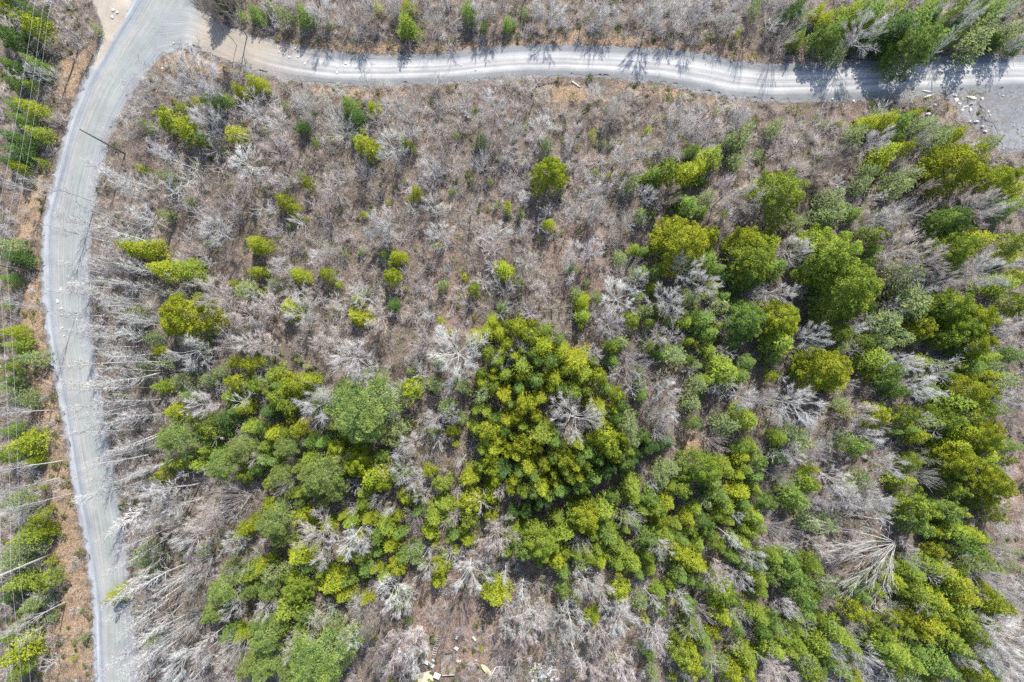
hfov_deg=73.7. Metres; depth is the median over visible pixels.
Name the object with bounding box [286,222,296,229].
conifer sapling
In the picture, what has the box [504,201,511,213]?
conifer sapling
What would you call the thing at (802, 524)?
fir tree
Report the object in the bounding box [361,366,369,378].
conifer sapling
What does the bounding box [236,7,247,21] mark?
conifer sapling
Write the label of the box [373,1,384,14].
conifer sapling
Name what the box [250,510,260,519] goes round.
conifer sapling
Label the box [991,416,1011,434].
bare bush
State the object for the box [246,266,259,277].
conifer sapling
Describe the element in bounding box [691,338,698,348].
conifer sapling
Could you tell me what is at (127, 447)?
slim tree
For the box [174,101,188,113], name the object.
conifer sapling
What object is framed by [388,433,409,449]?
fir tree
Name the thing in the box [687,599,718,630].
bare tree
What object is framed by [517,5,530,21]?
conifer sapling
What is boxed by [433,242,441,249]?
conifer sapling
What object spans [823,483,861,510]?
bare tree
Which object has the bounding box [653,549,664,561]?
conifer sapling
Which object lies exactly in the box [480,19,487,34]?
conifer sapling
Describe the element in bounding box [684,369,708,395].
fir tree
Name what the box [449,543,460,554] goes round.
conifer sapling
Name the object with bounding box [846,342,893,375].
spruce tree
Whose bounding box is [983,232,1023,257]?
spruce tree
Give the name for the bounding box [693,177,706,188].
conifer sapling
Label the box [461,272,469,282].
conifer sapling
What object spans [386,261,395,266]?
conifer sapling
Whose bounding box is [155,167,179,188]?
fir tree
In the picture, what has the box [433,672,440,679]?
white box lid
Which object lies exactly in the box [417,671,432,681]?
plywood sheet
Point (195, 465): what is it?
spruce tree
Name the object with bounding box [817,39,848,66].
fir tree
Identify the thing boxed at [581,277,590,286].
conifer sapling
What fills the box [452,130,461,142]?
conifer sapling
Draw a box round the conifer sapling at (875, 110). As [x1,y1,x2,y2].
[867,106,884,116]
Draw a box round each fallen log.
[381,619,402,640]
[536,80,557,86]
[707,556,729,566]
[843,510,889,525]
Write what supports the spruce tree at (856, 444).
on the ground at (562, 94)
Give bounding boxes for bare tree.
[0,512,38,528]
[23,60,52,83]
[55,21,93,54]
[102,250,142,279]
[109,74,159,111]
[121,121,148,145]
[127,544,174,575]
[130,369,164,383]
[145,489,195,523]
[158,515,197,543]
[159,271,199,299]
[159,644,210,681]
[160,334,223,374]
[160,602,202,646]
[161,157,211,196]
[162,569,199,598]
[164,39,223,99]
[167,517,213,558]
[171,572,207,604]
[171,585,210,619]
[172,380,206,401]
[172,549,214,581]
[180,390,220,418]
[182,199,222,239]
[185,102,224,143]
[188,625,225,653]
[189,0,236,44]
[191,272,239,312]
[191,509,226,535]
[191,640,218,663]
[195,480,256,523]
[197,212,233,250]
[199,165,229,199]
[201,0,247,36]
[209,630,248,676]
[210,332,243,361]
[214,193,245,215]
[215,244,246,264]
[216,530,251,558]
[217,597,247,621]
[224,298,258,327]
[225,142,272,186]
[227,556,252,582]
[229,171,257,196]
[231,331,257,357]
[248,328,280,356]
[252,168,273,188]
[252,290,284,316]
[254,593,278,624]
[258,132,296,167]
[259,106,286,135]
[263,471,298,496]
[267,204,280,214]
[267,255,293,279]
[269,172,291,192]
[277,0,296,16]
[280,291,320,330]
[281,628,315,665]
[286,78,325,114]
[290,504,342,564]
[291,387,334,425]
[301,0,336,26]
[305,380,329,412]
[306,331,333,358]
[307,247,322,263]
[307,596,337,628]
[309,545,333,571]
[311,170,349,202]
[316,98,358,141]
[324,338,377,382]
[327,523,372,563]
[328,0,357,26]
[334,300,348,312]
[335,620,364,656]
[343,152,373,183]
[345,592,363,623]
[347,5,369,32]
[347,361,374,388]
[352,532,376,557]
[355,0,372,20]
[358,600,393,641]
[360,212,398,244]
[364,295,394,336]
[364,638,390,671]
[367,492,384,509]
[370,205,399,233]
[372,657,394,679]
[373,573,409,616]
[376,127,409,163]
[376,382,402,398]
[378,629,414,676]
[383,0,402,14]
[383,408,402,423]
[384,88,422,140]
[385,504,396,517]
[386,586,413,619]
[387,337,407,367]
[388,447,403,459]
[389,456,417,486]
[392,624,430,663]
[397,432,425,457]
[401,648,427,679]
[402,467,426,492]
[402,507,425,536]
[406,539,423,563]
[407,328,436,353]
[412,556,438,583]
[413,156,446,191]
[413,487,429,503]
[414,3,445,36]
[418,192,444,219]
[421,308,433,321]
[422,407,452,430]
[424,322,489,390]
[425,222,457,256]
[425,593,478,649]
[428,124,454,151]
[442,313,467,337]
[442,403,461,423]
[451,557,496,595]
[456,452,466,466]
[466,202,476,217]
[470,0,496,22]
[470,143,496,176]
[472,514,520,556]
[473,112,487,134]
[479,78,506,124]
[481,127,509,157]
[484,0,506,30]
[488,221,514,250]
[489,345,514,368]
[490,275,518,297]
[492,484,504,498]
[498,119,526,143]
[498,613,519,640]
[499,560,507,585]
[506,594,548,650]
[508,284,527,303]
[509,340,529,362]
[512,224,531,250]
[513,262,537,286]
[513,599,539,628]
[514,248,539,274]
[514,577,528,600]
[515,637,525,664]
[518,190,529,203]
[524,112,559,152]
[525,0,544,19]
[527,278,547,299]
[533,598,554,632]
[535,0,566,30]
[539,320,559,344]
[540,622,562,649]
[544,292,570,325]
[546,390,607,448]
[549,268,565,285]
[550,600,591,642]
[558,625,569,646]
[564,122,587,149]
[564,239,590,264]
[564,274,573,284]
[565,160,572,173]
[568,531,589,555]
[570,641,588,672]
[572,563,604,599]
[573,649,610,681]
[579,178,612,213]
[579,201,605,226]
[580,0,590,26]
[581,625,603,664]
[582,82,601,106]
[583,236,604,257]
[583,616,621,661]
[584,344,603,363]
[587,1,611,25]
[589,576,618,611]
[591,310,623,341]
[596,276,644,315]
[599,4,620,25]
[602,598,642,639]
[604,96,621,117]
[610,650,635,681]
[611,143,623,166]
[613,504,645,533]
[615,208,637,232]
[617,350,658,389]
[618,87,633,106]
[618,132,652,162]
[623,257,649,273]
[623,346,643,363]
[623,605,636,622]
[626,269,649,291]
[633,0,670,31]
[638,616,670,656]
[640,184,658,206]
[640,399,663,419]
[643,278,685,314]
[644,589,664,613]
[646,321,668,350]
[647,535,674,559]
[648,378,683,404]
[651,418,677,444]
[651,613,663,650]
[653,180,682,207]
[653,368,673,388]
[657,336,667,344]
[660,128,680,151]
[660,300,683,324]
[664,409,678,424]
[665,102,703,137]
[667,0,690,25]
[669,250,705,288]
[676,588,692,615]
[687,0,713,31]
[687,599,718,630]
[688,122,711,146]
[693,270,725,297]
[702,562,733,593]
[705,430,731,455]
[708,172,750,216]
[712,8,735,33]
[716,526,742,549]
[723,179,766,214]
[723,382,760,413]
[725,0,751,25]
[726,107,751,132]
[726,565,753,591]
[734,607,754,630]
[741,549,768,569]
[742,4,770,43]
[746,285,772,302]
[755,652,780,675]
[757,385,783,410]
[758,514,808,551]
[758,654,797,681]
[764,404,791,414]
[765,138,796,159]
[767,283,799,304]
[767,381,827,431]
[768,0,792,27]
[768,465,799,488]
[770,593,798,620]
[774,11,806,48]
[776,232,814,268]
[778,441,807,465]
[782,597,809,623]
[793,321,835,355]
[795,116,822,145]
[797,645,815,673]
[798,531,835,562]
[800,423,852,447]
[804,491,829,510]
[805,150,849,182]
[806,445,836,464]
[806,515,898,609]
[810,461,857,497]
[817,143,859,174]
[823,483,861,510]
[823,641,847,665]
[834,617,864,644]
[838,401,881,425]
[839,8,889,58]
[847,478,895,526]
[847,640,882,672]
[849,425,883,451]
[850,321,867,333]
[853,124,894,154]
[854,188,890,207]
[861,206,901,232]
[861,491,898,516]
[864,451,909,479]
[872,304,914,322]
[874,228,936,272]
[875,250,902,259]
[876,260,908,278]
[878,352,926,375]
[878,598,902,617]
[879,194,921,223]
[880,154,923,178]
[893,241,951,279]
[894,353,964,381]
[898,552,933,572]
[899,177,941,198]
[899,372,948,403]
[903,125,940,149]
[908,467,943,491]
[909,447,949,467]
[910,12,976,75]
[917,283,938,293]
[923,270,964,293]
[937,184,1006,229]
[946,0,987,40]
[947,251,1023,287]
[948,646,983,673]
[963,560,1023,601]
[970,638,1023,681]
[976,614,1023,657]
[980,195,1017,220]
[980,539,1023,573]
[989,389,1023,417]
[990,315,1023,338]
[991,519,1023,537]
[992,1,1022,21]
[992,644,1023,667]
[993,506,1023,519]
[993,576,1023,609]
[997,32,1023,54]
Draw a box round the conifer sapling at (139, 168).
[134,164,148,175]
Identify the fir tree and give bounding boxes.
[0,236,32,259]
[0,379,29,396]
[0,485,41,510]
[0,539,24,557]
[0,545,40,576]
[4,668,29,681]
[9,386,46,411]
[9,612,36,630]
[11,347,54,369]
[16,530,51,555]
[19,583,60,611]
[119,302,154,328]
[128,535,170,567]
[134,356,160,374]
[136,116,160,136]
[138,330,168,348]
[143,564,162,579]
[143,623,168,647]
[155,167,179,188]
[157,209,176,223]
[157,356,178,370]
[169,369,198,389]
[195,336,216,354]
[195,540,213,558]
[198,370,224,388]
[203,320,222,337]
[212,364,233,380]
[221,550,244,573]
[232,278,263,301]
[260,555,290,583]
[264,0,279,19]
[275,6,298,30]
[321,402,338,417]
[337,375,349,385]
[377,432,393,446]
[386,414,414,439]
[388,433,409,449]
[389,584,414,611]
[410,550,421,564]
[418,554,429,570]
[425,375,444,395]
[426,424,442,437]
[433,355,446,371]
[436,278,451,292]
[438,397,459,418]
[446,511,456,527]
[453,377,473,397]
[454,409,468,424]
[471,380,494,404]
[472,132,487,150]
[483,563,497,583]
[538,134,552,152]
[564,262,580,274]
[568,285,581,303]
[569,554,587,572]
[570,587,582,608]
[590,290,602,305]
[609,332,630,349]
[610,249,627,267]
[613,403,637,437]
[619,173,640,195]
[620,426,639,448]
[625,264,649,283]
[628,588,647,610]
[629,291,645,302]
[629,364,645,378]
[632,206,647,225]
[633,302,654,318]
[644,660,658,681]
[649,463,669,489]
[655,455,681,478]
[657,343,687,369]
[661,312,677,327]
[666,282,692,305]
[676,387,700,414]
[682,292,701,308]
[683,358,702,370]
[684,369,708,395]
[685,613,705,640]
[693,189,715,210]
[695,642,713,664]
[697,493,713,509]
[706,298,731,315]
[706,407,740,438]
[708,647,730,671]
[721,126,750,157]
[721,133,739,155]
[721,152,744,176]
[739,120,755,138]
[743,0,762,20]
[761,117,782,140]
[778,420,812,458]
[780,214,807,232]
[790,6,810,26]
[791,503,822,532]
[804,206,837,232]
[807,572,840,598]
[809,510,839,535]
[810,186,845,220]
[815,197,851,228]
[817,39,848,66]
[826,339,850,355]
[827,395,851,410]
[830,472,859,493]
[840,123,868,150]
[845,174,874,198]
[846,466,874,492]
[854,162,881,183]
[857,307,905,340]
[861,326,884,336]
[869,332,897,350]
[874,176,916,203]
[875,169,908,195]
[878,280,934,328]
[878,327,915,350]
[879,256,926,291]
[885,287,910,306]
[886,662,921,681]
[895,116,927,137]
[895,164,925,188]
[906,115,939,141]
[910,382,941,402]
[917,127,954,154]
[929,121,955,143]
[936,378,961,389]
[947,22,995,69]
[949,553,990,575]
[961,9,1003,43]
[973,134,1004,155]
[975,367,1022,390]
[979,19,1023,55]
[986,361,1006,369]
[996,550,1022,572]
[997,541,1023,556]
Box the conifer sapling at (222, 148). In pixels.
[213,146,226,158]
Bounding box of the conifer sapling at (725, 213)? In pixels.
[718,210,728,219]
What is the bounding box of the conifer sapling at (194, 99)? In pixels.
[189,95,201,108]
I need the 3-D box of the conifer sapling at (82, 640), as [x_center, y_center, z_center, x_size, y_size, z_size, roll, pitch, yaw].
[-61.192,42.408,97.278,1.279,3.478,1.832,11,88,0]
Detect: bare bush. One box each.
[43,113,66,127]
[186,240,213,264]
[207,623,224,638]
[219,100,240,124]
[253,490,267,513]
[283,235,303,254]
[299,329,315,348]
[302,144,324,165]
[305,286,323,300]
[325,241,342,258]
[332,189,353,207]
[337,227,355,244]
[346,263,371,278]
[352,184,375,207]
[366,327,386,353]
[367,12,384,37]
[388,621,407,643]
[399,262,416,282]
[400,303,423,323]
[401,349,417,369]
[403,409,427,429]
[411,0,424,15]
[411,281,432,298]
[414,255,436,278]
[434,95,449,113]
[438,641,463,665]
[439,206,455,222]
[439,575,457,600]
[444,292,459,307]
[448,18,465,29]
[450,118,472,138]
[457,298,477,312]
[463,577,482,597]
[465,254,483,270]
[495,647,516,672]
[503,155,526,174]
[511,597,527,612]
[526,575,548,596]
[544,651,557,667]
[546,226,565,245]
[549,251,563,268]
[555,187,577,209]
[558,648,572,662]
[561,15,576,34]
[567,173,585,194]
[598,257,613,271]
[599,112,618,127]
[601,224,624,245]
[619,186,634,207]
[621,5,640,20]
[623,637,645,659]
[655,552,674,573]
[659,648,674,671]
[682,17,702,39]
[702,399,722,419]
[753,386,774,411]
[762,17,784,44]
[777,123,796,139]
[788,155,810,177]
[810,176,825,194]
[817,596,829,614]
[823,413,848,432]
[825,114,847,135]
[827,548,845,569]
[843,150,862,167]
[848,378,874,399]
[897,629,921,647]
[957,256,983,276]
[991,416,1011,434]
[1000,336,1018,351]
[1009,408,1023,429]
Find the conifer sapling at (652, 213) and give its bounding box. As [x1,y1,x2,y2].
[647,210,656,218]
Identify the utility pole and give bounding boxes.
[0,264,32,272]
[0,553,52,575]
[29,1,80,39]
[79,129,125,154]
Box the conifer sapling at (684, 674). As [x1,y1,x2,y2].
[678,670,687,681]
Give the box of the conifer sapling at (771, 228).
[763,224,776,234]
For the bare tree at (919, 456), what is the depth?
94.09 m
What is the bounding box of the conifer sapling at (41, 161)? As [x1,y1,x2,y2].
[32,158,49,169]
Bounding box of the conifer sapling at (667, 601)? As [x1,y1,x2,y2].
[664,593,675,604]
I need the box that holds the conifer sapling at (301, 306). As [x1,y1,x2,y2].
[296,303,309,310]
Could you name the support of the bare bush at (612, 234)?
on the ground at (562, 94)
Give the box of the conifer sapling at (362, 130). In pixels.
[360,127,366,136]
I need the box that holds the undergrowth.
[0,0,1023,681]
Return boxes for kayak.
[481,665,490,674]
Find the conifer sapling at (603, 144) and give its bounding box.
[599,138,605,147]
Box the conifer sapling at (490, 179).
[485,177,494,188]
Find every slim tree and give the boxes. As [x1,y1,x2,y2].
[0,175,46,195]
[0,301,76,312]
[0,406,51,417]
[0,460,62,472]
[0,478,57,494]
[0,493,71,512]
[0,602,65,639]
[13,170,96,202]
[31,645,47,670]
[38,222,112,244]
[40,632,60,653]
[42,287,103,296]
[50,208,102,226]
[52,211,107,235]
[52,328,111,338]
[53,307,107,319]
[53,358,115,370]
[54,380,126,391]
[55,399,122,414]
[57,258,104,274]
[58,326,115,340]
[58,378,125,395]
[59,418,124,438]
[66,424,132,439]
[67,274,111,290]
[68,480,142,502]
[69,199,140,226]
[69,378,129,395]
[70,487,138,505]
[71,283,125,300]
[71,410,130,421]
[75,315,133,335]
[76,224,115,242]
[79,454,150,471]
[80,273,142,286]
[80,341,138,354]
[81,159,134,186]
[81,259,129,271]
[82,383,148,393]
[82,403,143,417]
[84,252,138,276]
[84,470,145,487]
[89,394,161,407]
[89,444,157,462]
[91,215,153,244]
[93,326,143,341]
[93,364,162,375]
[94,350,146,361]
[94,512,143,542]
[94,628,160,679]
[95,581,150,609]
[96,163,154,189]
[96,243,144,262]
[96,292,140,301]
[96,370,162,393]
[97,130,119,147]
[97,348,152,366]
[97,417,150,430]
[98,299,138,312]
[98,467,158,489]
[100,436,157,461]
[101,306,156,324]
[102,594,156,623]
[103,296,150,306]
[104,350,142,360]
[104,435,153,456]
[104,569,168,608]
[107,174,150,206]
[107,538,167,576]
[110,529,160,555]
[111,275,164,294]
[111,356,161,368]
[111,497,167,531]
[113,255,156,274]
[113,314,159,326]
[113,555,166,595]
[113,602,176,641]
[113,639,163,677]
[114,598,168,643]
[114,640,176,681]
[115,326,157,342]
[115,406,159,424]
[116,203,172,234]
[116,526,172,555]
[120,313,159,325]
[123,513,171,536]
[124,457,176,484]
[125,536,139,555]
[125,584,182,628]
[126,462,171,476]
[126,476,173,492]
[126,562,187,602]
[127,632,176,673]
[128,642,172,681]
[131,488,181,501]
[131,609,193,649]
[132,504,183,531]
[132,618,194,660]
[135,480,200,502]
[135,626,188,671]
[136,598,188,650]
[137,396,157,413]
[137,659,170,681]
[140,424,160,442]
[141,137,180,164]
[143,146,201,171]
[149,563,203,597]
[186,664,206,681]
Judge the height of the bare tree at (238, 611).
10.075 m
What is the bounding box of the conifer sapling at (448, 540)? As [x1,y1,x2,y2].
[445,533,451,543]
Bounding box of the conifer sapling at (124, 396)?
[114,391,131,401]
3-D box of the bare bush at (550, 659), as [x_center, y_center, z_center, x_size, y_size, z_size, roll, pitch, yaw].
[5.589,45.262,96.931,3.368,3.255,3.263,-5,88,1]
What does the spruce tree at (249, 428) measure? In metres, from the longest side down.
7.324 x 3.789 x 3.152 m
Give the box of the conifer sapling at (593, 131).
[588,128,595,138]
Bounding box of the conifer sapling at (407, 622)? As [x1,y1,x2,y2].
[403,616,412,625]
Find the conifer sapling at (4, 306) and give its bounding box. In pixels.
[0,303,13,309]
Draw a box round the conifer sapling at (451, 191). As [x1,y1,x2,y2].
[448,188,455,194]
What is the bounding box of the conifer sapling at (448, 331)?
[443,328,453,335]
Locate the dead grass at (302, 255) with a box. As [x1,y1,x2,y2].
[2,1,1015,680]
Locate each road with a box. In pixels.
[41,0,193,681]
[153,5,1023,102]
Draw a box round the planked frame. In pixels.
[440,651,454,675]
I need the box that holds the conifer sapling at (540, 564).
[534,558,543,567]
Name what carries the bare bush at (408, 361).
on the ground at (562, 94)
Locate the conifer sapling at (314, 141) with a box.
[311,137,320,147]
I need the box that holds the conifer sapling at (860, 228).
[853,226,870,238]
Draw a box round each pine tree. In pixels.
[153,414,211,456]
[200,599,232,623]
[205,447,255,484]
[207,567,248,608]
[225,430,267,461]
[235,650,269,681]
[239,581,260,600]
[247,605,292,653]
[249,633,290,681]
[254,488,304,539]
[258,574,285,602]
[268,460,295,488]
[268,522,298,548]
[273,434,304,458]
[277,643,303,681]
[284,608,372,681]
[293,450,350,496]
[294,496,312,508]
[322,646,353,681]
[324,476,353,505]
[325,368,417,443]
[336,372,363,397]
[354,404,390,450]
[372,372,388,394]
[680,410,701,430]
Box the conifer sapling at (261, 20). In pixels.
[256,13,268,26]
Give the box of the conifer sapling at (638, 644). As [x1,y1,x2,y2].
[635,639,644,654]
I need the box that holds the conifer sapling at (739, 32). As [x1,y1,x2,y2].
[734,26,743,37]
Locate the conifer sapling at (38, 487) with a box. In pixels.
[33,482,49,491]
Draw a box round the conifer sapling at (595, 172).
[588,167,599,175]
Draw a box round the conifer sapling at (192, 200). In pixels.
[183,197,198,209]
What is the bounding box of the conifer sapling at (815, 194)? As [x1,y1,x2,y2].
[808,193,823,202]
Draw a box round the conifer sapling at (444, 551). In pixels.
[439,548,450,559]
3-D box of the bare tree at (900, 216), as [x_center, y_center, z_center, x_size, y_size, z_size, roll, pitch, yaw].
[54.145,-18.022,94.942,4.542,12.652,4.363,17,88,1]
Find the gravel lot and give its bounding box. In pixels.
[979,87,1023,152]
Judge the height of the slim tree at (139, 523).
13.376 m
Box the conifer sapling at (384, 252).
[377,251,390,260]
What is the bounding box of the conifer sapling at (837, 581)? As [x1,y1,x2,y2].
[831,575,843,584]
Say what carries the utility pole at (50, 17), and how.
on the ground at (562, 94)
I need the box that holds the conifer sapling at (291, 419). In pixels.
[286,413,299,423]
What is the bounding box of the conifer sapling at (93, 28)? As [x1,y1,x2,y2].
[87,21,103,36]
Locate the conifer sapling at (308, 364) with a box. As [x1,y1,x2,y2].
[302,362,313,369]
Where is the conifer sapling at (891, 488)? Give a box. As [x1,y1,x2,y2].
[881,481,899,490]
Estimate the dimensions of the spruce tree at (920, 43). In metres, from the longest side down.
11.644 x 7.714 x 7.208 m
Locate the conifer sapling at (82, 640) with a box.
[76,630,90,643]
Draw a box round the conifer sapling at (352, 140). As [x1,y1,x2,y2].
[350,134,356,145]
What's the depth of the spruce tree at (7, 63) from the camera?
98.37 m
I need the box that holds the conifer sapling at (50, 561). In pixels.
[41,552,59,565]
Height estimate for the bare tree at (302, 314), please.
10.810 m
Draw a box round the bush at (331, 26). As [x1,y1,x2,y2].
[325,18,334,30]
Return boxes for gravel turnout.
[93,0,131,70]
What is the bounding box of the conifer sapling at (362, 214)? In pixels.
[360,210,369,218]
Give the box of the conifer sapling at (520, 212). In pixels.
[514,209,525,220]
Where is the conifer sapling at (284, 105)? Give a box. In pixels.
[279,98,290,113]
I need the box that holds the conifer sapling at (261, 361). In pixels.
[255,355,268,367]
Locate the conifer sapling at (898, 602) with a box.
[889,594,906,606]
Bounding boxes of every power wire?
[0,2,44,681]
[0,3,34,681]
[7,6,50,681]
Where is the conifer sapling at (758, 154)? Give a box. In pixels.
[751,148,764,161]
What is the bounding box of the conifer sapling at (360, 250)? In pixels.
[358,247,365,256]
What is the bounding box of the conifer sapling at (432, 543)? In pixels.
[430,537,442,549]
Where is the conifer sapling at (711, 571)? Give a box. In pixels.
[706,562,716,576]
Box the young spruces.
[0,0,1023,681]
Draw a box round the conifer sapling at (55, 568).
[45,564,63,575]
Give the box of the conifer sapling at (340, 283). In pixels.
[335,280,343,291]
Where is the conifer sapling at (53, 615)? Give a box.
[40,606,58,623]
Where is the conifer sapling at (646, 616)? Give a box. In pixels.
[639,612,651,626]
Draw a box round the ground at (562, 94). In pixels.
[0,0,1023,681]
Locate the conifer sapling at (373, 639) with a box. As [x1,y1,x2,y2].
[371,631,378,642]
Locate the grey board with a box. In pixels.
[423,660,434,667]
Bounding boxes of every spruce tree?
[0,24,40,56]
[0,57,41,83]
[0,130,38,153]
[0,142,40,171]
[0,249,41,269]
[0,565,42,592]
[0,625,48,669]
[1,422,52,457]
[6,518,53,545]
[8,8,58,47]
[9,96,52,121]
[19,124,59,147]
[31,565,69,593]
[101,580,136,605]
[115,235,152,260]
[132,237,171,262]
[145,257,184,284]
[148,467,178,485]
[151,104,190,135]
[158,291,229,346]
[162,399,191,425]
[168,447,202,472]
[171,116,207,149]
[171,257,214,289]
[189,450,213,473]
[193,410,227,439]
[198,88,224,116]
[202,0,242,17]
[208,442,233,464]
[212,404,242,433]
[221,388,248,405]
[224,372,251,393]
[225,125,253,148]
[234,462,256,486]
[238,556,267,582]
[241,416,265,437]
[256,449,280,467]
[259,402,283,420]
[263,421,291,442]
[265,360,291,382]
[265,382,295,408]
[273,617,301,640]
[274,582,315,621]
[276,395,303,418]
[280,295,306,321]
[280,371,314,398]
[281,565,322,602]
[286,529,327,566]
[289,416,313,437]
[291,502,319,525]
[293,598,318,626]
[317,558,353,594]
[326,444,347,465]
[327,436,348,456]
[331,583,360,602]
[339,566,364,587]
[341,440,379,477]
[342,95,364,123]
[347,305,375,330]
[353,133,383,164]
[359,452,396,492]
[373,509,402,537]
[387,549,408,578]
[395,10,424,42]
[399,375,425,399]
[421,521,440,540]
[424,497,449,527]
[431,472,453,493]
[431,491,459,512]
[455,483,485,515]
[457,509,480,528]
[459,459,486,486]
[468,326,489,347]
[475,417,501,442]
[477,476,501,505]
[477,571,515,606]
[485,440,506,457]
[491,258,515,282]
[493,364,513,383]
[493,381,515,407]
[493,452,513,479]
[508,312,529,339]
[509,348,534,381]
[510,537,531,561]
[511,430,536,457]
[514,387,536,416]
[515,515,560,562]
[518,411,557,444]
[518,446,538,479]
[519,517,546,537]
[520,327,542,346]
[524,367,545,390]
[525,384,552,405]
[526,155,569,197]
[530,332,555,364]
[530,469,551,496]
[540,351,560,371]
[542,366,563,388]
[544,543,568,571]
[550,339,569,365]
[550,510,578,541]
[551,445,574,469]
[556,342,594,378]
[561,381,582,403]
[564,498,586,525]
[568,491,602,534]
[572,361,591,386]
[575,434,595,458]
[580,464,603,485]
[581,392,606,417]
[586,416,620,451]
[587,490,617,521]
[588,364,607,390]
[592,522,620,547]
[594,432,622,459]
[600,338,622,353]
[604,529,625,553]
[606,572,632,603]
[611,448,636,471]
[616,467,641,498]
[618,540,642,574]
[620,310,641,330]
[632,522,657,549]
[633,482,658,506]
[638,166,663,191]
[641,157,679,193]
[642,494,668,519]
[646,214,709,277]
[647,230,672,255]
[656,486,675,510]
[663,161,702,191]
[663,555,687,583]
[665,193,699,218]
[666,635,692,670]
[667,536,690,563]
[669,477,692,500]
[675,445,722,486]
[675,646,705,680]
[676,539,701,572]
[684,307,716,333]
[684,553,709,573]
[687,144,723,173]
[689,620,712,650]
[691,323,719,343]
[693,248,717,277]
[696,477,721,489]
[696,483,730,506]
[700,349,738,391]
[701,225,719,250]
[702,596,731,626]
[704,529,726,553]
[705,572,736,607]
[711,493,735,515]
[717,452,734,480]
[717,654,745,681]
[718,293,767,344]
[719,234,776,289]
[720,478,749,500]
[722,225,768,259]
[724,442,749,466]
[724,634,757,668]
[725,401,757,433]
[726,268,759,295]
[728,363,749,387]
[731,654,756,681]
[732,500,763,525]
[735,462,765,484]
[739,167,809,232]
[739,595,769,625]
[741,567,768,587]
[745,294,800,345]
[745,448,767,471]
[751,256,786,284]
[752,626,785,661]
[754,323,794,360]
[755,606,783,632]
[760,619,791,646]
[762,230,780,251]
[766,554,789,579]
[767,542,799,567]
[770,474,810,513]
[777,558,807,587]
[780,576,817,608]
[783,568,816,587]
[785,599,816,622]
[787,222,863,288]
[787,344,853,392]
[789,343,819,372]
[789,651,827,681]
[790,545,825,574]
[791,467,821,494]
[796,256,884,324]
[796,260,839,285]
[799,620,832,657]
[801,22,833,58]
[803,289,830,306]
[810,607,854,647]
[812,361,850,395]
[814,28,846,60]
[817,647,854,681]
[821,319,854,344]
[830,430,870,457]
[831,593,872,625]
[833,0,865,37]
[833,630,863,655]
[837,289,875,307]
[842,577,874,603]
[846,333,880,354]
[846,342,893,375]
[850,112,882,137]
[852,0,886,29]
[853,225,890,247]
[854,567,887,597]
[858,621,901,657]
[859,141,903,174]
[859,400,899,429]
[861,10,914,56]
[867,368,900,393]
[868,108,900,137]
[871,23,943,82]
[871,560,907,589]
[877,352,908,380]
[877,633,914,667]
[878,0,907,25]
[878,381,915,400]
[879,466,918,487]
[882,505,918,523]
[885,402,923,426]
[886,111,915,140]
[888,0,939,46]
[888,551,927,581]
[889,451,921,473]
[890,485,937,520]
[894,509,936,538]
[894,570,939,605]
[897,422,931,445]
[899,639,929,675]
[900,314,939,339]
[900,602,944,635]
[904,305,929,323]
[906,597,946,621]
[909,407,945,431]
[909,547,946,575]
[910,228,983,274]
[910,581,954,611]
[911,633,958,679]
[912,298,956,324]
[913,141,990,199]
[914,203,970,244]
[914,287,977,323]
[914,399,969,435]
[916,548,963,583]
[918,26,953,60]
[919,158,952,181]
[919,382,978,415]
[919,615,950,635]
[921,432,971,456]
[922,434,987,480]
[924,653,964,681]
[925,220,973,245]
[925,326,970,350]
[926,507,962,524]
[926,517,974,539]
[926,620,976,657]
[929,310,985,346]
[931,458,972,481]
[931,493,968,520]
[932,478,973,499]
[932,556,978,595]
[936,301,1002,336]
[936,368,1002,410]
[937,414,980,442]
[938,125,969,146]
[938,207,976,224]
[939,594,977,617]
[941,529,988,559]
[942,636,976,661]
[943,580,982,607]
[946,329,999,362]
[947,521,989,543]
[948,650,996,681]
[949,437,1000,466]
[950,357,990,377]
[950,420,1005,456]
[950,608,988,637]
[956,226,997,258]
[957,351,1003,369]
[957,463,1019,500]
[960,164,1023,208]
[960,407,988,425]
[962,482,1010,508]
[965,0,1009,27]
[967,270,1023,300]
[967,585,1017,616]
[969,623,999,650]
[970,418,1006,439]
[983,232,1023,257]
[987,196,1023,225]
[988,180,1023,205]
[988,292,1023,317]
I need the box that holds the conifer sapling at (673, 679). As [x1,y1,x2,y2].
[666,667,676,681]
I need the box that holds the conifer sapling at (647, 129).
[643,125,651,135]
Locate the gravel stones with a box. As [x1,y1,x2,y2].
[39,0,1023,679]
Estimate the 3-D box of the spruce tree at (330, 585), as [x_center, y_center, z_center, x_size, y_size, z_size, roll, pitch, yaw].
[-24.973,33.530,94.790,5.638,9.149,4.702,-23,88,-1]
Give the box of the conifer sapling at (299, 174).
[297,170,306,179]
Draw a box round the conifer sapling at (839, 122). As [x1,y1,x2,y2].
[834,119,843,127]
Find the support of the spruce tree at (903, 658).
on the ground at (562, 94)
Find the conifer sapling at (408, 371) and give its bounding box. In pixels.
[405,366,415,376]
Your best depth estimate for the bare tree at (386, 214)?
95.26 m
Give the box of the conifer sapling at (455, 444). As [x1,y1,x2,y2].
[450,439,461,447]
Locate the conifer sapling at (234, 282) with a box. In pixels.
[227,279,242,289]
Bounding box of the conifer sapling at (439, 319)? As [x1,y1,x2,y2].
[436,317,445,324]
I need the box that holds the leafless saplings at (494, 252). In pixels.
[0,0,1023,681]
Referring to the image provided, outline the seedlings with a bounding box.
[0,0,1023,681]
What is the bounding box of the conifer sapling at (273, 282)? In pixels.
[267,277,278,288]
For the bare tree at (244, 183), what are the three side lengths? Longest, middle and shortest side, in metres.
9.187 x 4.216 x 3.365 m

